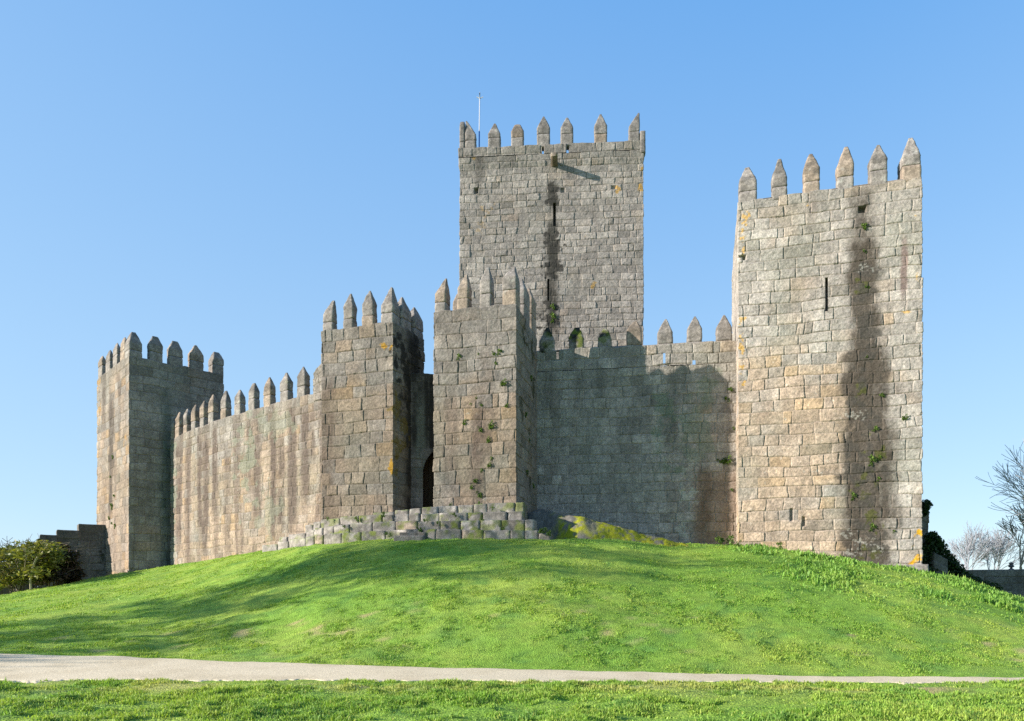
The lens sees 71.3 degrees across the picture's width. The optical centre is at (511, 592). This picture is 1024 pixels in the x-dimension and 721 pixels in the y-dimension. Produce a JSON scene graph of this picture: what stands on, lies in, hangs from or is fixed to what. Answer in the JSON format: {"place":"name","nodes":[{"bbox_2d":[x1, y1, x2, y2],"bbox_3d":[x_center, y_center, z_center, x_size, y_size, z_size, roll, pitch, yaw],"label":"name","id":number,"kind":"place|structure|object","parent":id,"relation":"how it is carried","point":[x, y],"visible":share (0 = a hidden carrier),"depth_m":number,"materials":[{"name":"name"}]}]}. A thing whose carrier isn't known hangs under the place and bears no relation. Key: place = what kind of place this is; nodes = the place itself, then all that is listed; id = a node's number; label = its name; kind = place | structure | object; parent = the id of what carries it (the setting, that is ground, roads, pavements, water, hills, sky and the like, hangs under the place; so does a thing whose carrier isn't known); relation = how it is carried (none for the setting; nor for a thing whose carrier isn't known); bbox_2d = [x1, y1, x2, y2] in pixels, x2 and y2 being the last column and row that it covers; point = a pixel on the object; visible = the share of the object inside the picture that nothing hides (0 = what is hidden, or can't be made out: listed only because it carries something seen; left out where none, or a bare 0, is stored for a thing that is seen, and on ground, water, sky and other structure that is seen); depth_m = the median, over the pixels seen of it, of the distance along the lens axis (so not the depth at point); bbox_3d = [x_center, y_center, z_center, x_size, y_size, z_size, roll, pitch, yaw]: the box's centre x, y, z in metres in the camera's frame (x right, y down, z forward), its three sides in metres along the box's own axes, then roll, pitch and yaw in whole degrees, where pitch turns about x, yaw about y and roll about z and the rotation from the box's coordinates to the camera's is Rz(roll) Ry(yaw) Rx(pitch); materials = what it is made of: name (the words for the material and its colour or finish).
{"place":"outdoors","nodes":[
{"label":"outdoors","id":0,"kind":"place"},
{"bbox_2d":[0,537,1023,720],"bbox_3d":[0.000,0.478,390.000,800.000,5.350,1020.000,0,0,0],"label":"grass hill","id":1,"kind":"structure","parent":0,"point":[532,656],"depth_m":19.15,"materials":[{"name":"green plant"}]},
{"bbox_2d":[0,537,41,591],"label":"bare shrub","id":2,"kind":"object","parent":1,"relation":"on","point":[10,548],"visible":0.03,"depth_m":37.47,"materials":[{"name":"brown plant"}]},
{"bbox_2d":[0,533,70,592],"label":"shrub","id":3,"kind":"object","parent":1,"relation":"on","point":[11,576],"visible":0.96,"depth_m":33.94,"materials":[{"name":"green plant"}]},
{"bbox_2d":[29,552,43,588],"bbox_3d":[-22.386,-1.055,33.600,0.685,1.779,0.100,0,0,0],"label":"sapling","id":4,"kind":"object","parent":1,"relation":"on","point":[30,579],"visible":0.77,"depth_m":33.57,"materials":[{"name":"brown plant"}]},
{"bbox_2d":[0,524,105,594],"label":"stepped wall","id":5,"kind":"structure","parent":1,"relation":"on","point":[89,537],"depth_m":40.43,"materials":[{"name":"stone"}]},
{"bbox_2d":[32,541,95,585],"bbox_3d":[-23.228,-1.302,36.317,4.101,2.626,2.808,0,0,29],"label":"shrub","id":6,"kind":"object","parent":1,"relation":"on","point":[71,570],"visible":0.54,"depth_m":35.98,"materials":[{"name":"green plant"}]},
{"bbox_2d":[96,332,223,575],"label":"wall tower","id":7,"kind":"structure","parent":1,"relation":"on","point":[142,403],"depth_m":39.14,"materials":[{"name":"stone"}]},
{"bbox_2d":[170,363,321,564],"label":"curtain wall","id":8,"kind":"structure","parent":1,"relation":"on","point":[243,480],"depth_m":34.41,"materials":[{"name":"stone"}]},
{"bbox_2d":[321,287,424,518],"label":"gate tower","id":9,"kind":"structure","parent":1,"relation":"on","point":[370,365],"depth_m":30.54,"materials":[{"name":"stone"}]},
{"bbox_2d":[262,502,553,551],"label":"stone platform","id":10,"kind":"structure","parent":1,"relation":"on","point":[467,522],"depth_m":28.54,"materials":[{"name":"grey stone"}]},
{"bbox_2d":[410,373,433,508],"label":"gate wall","id":11,"kind":"structure","parent":1,"relation":"on","point":[422,424],"depth_m":31.30,"materials":[{"name":"stone"}]},
{"bbox_2d":[433,266,536,513],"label":"gate tower","id":12,"kind":"structure","parent":1,"relation":"on","point":[468,332],"depth_m":29.51,"materials":[{"name":"stone"}]},
{"bbox_2d":[488,420,494,429],"bbox_3d":[-0.866,-6.877,29.231,0.340,0.375,0.147,0,0,37],"label":"wall fern","id":13,"kind":"object","parent":12,"relation":"attached to","point":[490,426],"depth_m":29.19,"materials":[{"name":"green plant"}]},
{"bbox_2d":[500,378,506,385],"bbox_3d":[-0.364,-8.576,29.103,0.390,0.306,0.157,0,0,38],"label":"wall fern","id":14,"kind":"object","parent":12,"relation":"attached to","point":[503,383],"depth_m":29.07,"materials":[{"name":"green plant"}]},
{"bbox_2d":[537,527,546,533],"bbox_3d":[1.117,-2.336,26.863,0.368,0.261,0.143,0,0,16],"label":"wall fern","id":15,"kind":"object","parent":1,"relation":"on","point":[541,529],"depth_m":26.85,"materials":[{"name":"green plant"}]},
{"bbox_2d":[527,509,688,546],"bbox_3d":[3.851,-2.627,30.926,7.626,2.013,5.668,0,0,0],"label":"boulder","id":16,"kind":"object","parent":1,"relation":"on","point":[558,526],"visible":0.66,"depth_m":28.95,"materials":[{"name":"stone"}]},
{"bbox_2d":[536,315,736,544],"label":"curtain wall","id":17,"kind":"structure","parent":1,"relation":"on","point":[635,434],"depth_m":32.48,"materials":[{"name":"stone"}]},
{"bbox_2d":[722,455,731,463],"bbox_3d":[9.575,-5.924,31.880,0.538,0.428,0.215,0,0,33],"label":"wall fern","id":18,"kind":"object","parent":17,"relation":"attached to","point":[726,461],"depth_m":31.83,"materials":[{"name":"green plant"}]},
{"bbox_2d":[728,534,734,543],"bbox_3d":[9.111,-2.208,29.555,0.316,0.436,0.172,0,0,25],"label":"wall fern","id":19,"kind":"object","parent":1,"relation":"on","point":[732,540],"depth_m":29.55,"materials":[{"name":"green plant"}]},
{"bbox_2d":[776,542,782,549],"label":"wall fern","id":20,"kind":"object","parent":1,"relation":"on","point":[778,544],"depth_m":28.86,"materials":[{"name":"green plant"}]},
{"bbox_2d":[732,138,928,570],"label":"wall tower","id":21,"kind":"structure","parent":1,"relation":"on","point":[815,322],"depth_m":29.04,"materials":[{"name":"stone"}]},
{"bbox_2d":[868,454,876,465],"bbox_3d":[14.460,-5.301,28.619,0.308,0.545,0.217,0,0,43],"label":"wall fern","id":22,"kind":"object","parent":21,"relation":"attached to","point":[871,458],"depth_m":28.60,"materials":[{"name":"green plant"}]},
{"bbox_2d":[922,514,929,544],"bbox_3d":[20.622,-1.748,36.252,0.792,5.695,1.885,0,0,19],"label":"ruined stub","id":23,"kind":"object","parent":1,"relation":"on","point":[925,520],"visible":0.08,"depth_m":35.51,"materials":[{"name":"stone"}]},
{"bbox_2d":[929,552,947,574],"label":"stone buttress","id":24,"kind":"structure","parent":1,"relation":"on","point":[939,562],"depth_m":34.60,"materials":[{"name":"stone"}]},
{"bbox_2d":[922,499,1002,590],"bbox_3d":[21.892,-2.155,34.952,4.390,4.920,1.321,0,0,0],"label":"ivy","id":25,"kind":"object","parent":1,"relation":"on","point":[934,542],"visible":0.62,"depth_m":34.83,"materials":[{"name":"green plant"}]},
{"bbox_2d":[945,522,1006,569],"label":"bare tree","id":26,"kind":"object","parent":1,"relation":"on","point":[970,541],"visible":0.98,"depth_m":79.58,"materials":[{"name":"grey plant"}]},
{"bbox_2d":[966,569,1023,597],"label":"wall","id":27,"kind":"structure","parent":1,"relation":"on","point":[1010,580],"depth_m":38.33,"materials":[{"name":"stone"}]},
{"bbox_2d":[976,439,1023,522],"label":"bare tree","id":28,"kind":"object","parent":1,"relation":"on","point":[1013,482],"visible":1,"depth_m":52.94,"materials":[{"name":"grey plant"}]},
{"bbox_2d":[976,525,1023,569],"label":"bare tree","id":29,"kind":"object","parent":1,"relation":"on","point":[996,555],"visible":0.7,"depth_m":80.74,"materials":[{"name":"grey plant"}]},
{"bbox_2d":[995,497,1023,568],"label":"bare tree","id":30,"kind":"object","parent":1,"relation":"on","point":[1021,519],"visible":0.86,"depth_m":57.15,"materials":[{"name":"grey plant"}]},
{"bbox_2d":[0,653,1023,683],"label":"gravel path","id":31,"kind":"structure","parent":0,"point":[29,668],"depth_m":14.52,"materials":[{"name":"beige gravel"}]},
{"bbox_2d":[0,0,1023,569],"label":"sky","id":32,"kind":"structure","parent":0,"point":[210,175],"materials":[{"name":"blue"}]},
{"bbox_2d":[458,113,645,358],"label":"keep","id":33,"kind":"structure","parent":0,"point":[559,227],"depth_m":43.35,"materials":[{"name":"stone"}]},
{"bbox_2d":[477,92,482,146],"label":"lightning rod","id":34,"kind":"object","parent":33,"relation":"on","point":[479,117],"visible":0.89,"depth_m":44.27,"materials":[{"name":"paint"}]},
{"bbox_2d":[550,312,556,322],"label":"wall fern","id":35,"kind":"object","parent":33,"relation":"attached to","point":[551,314],"depth_m":43.32,"materials":[{"name":"green plant"}]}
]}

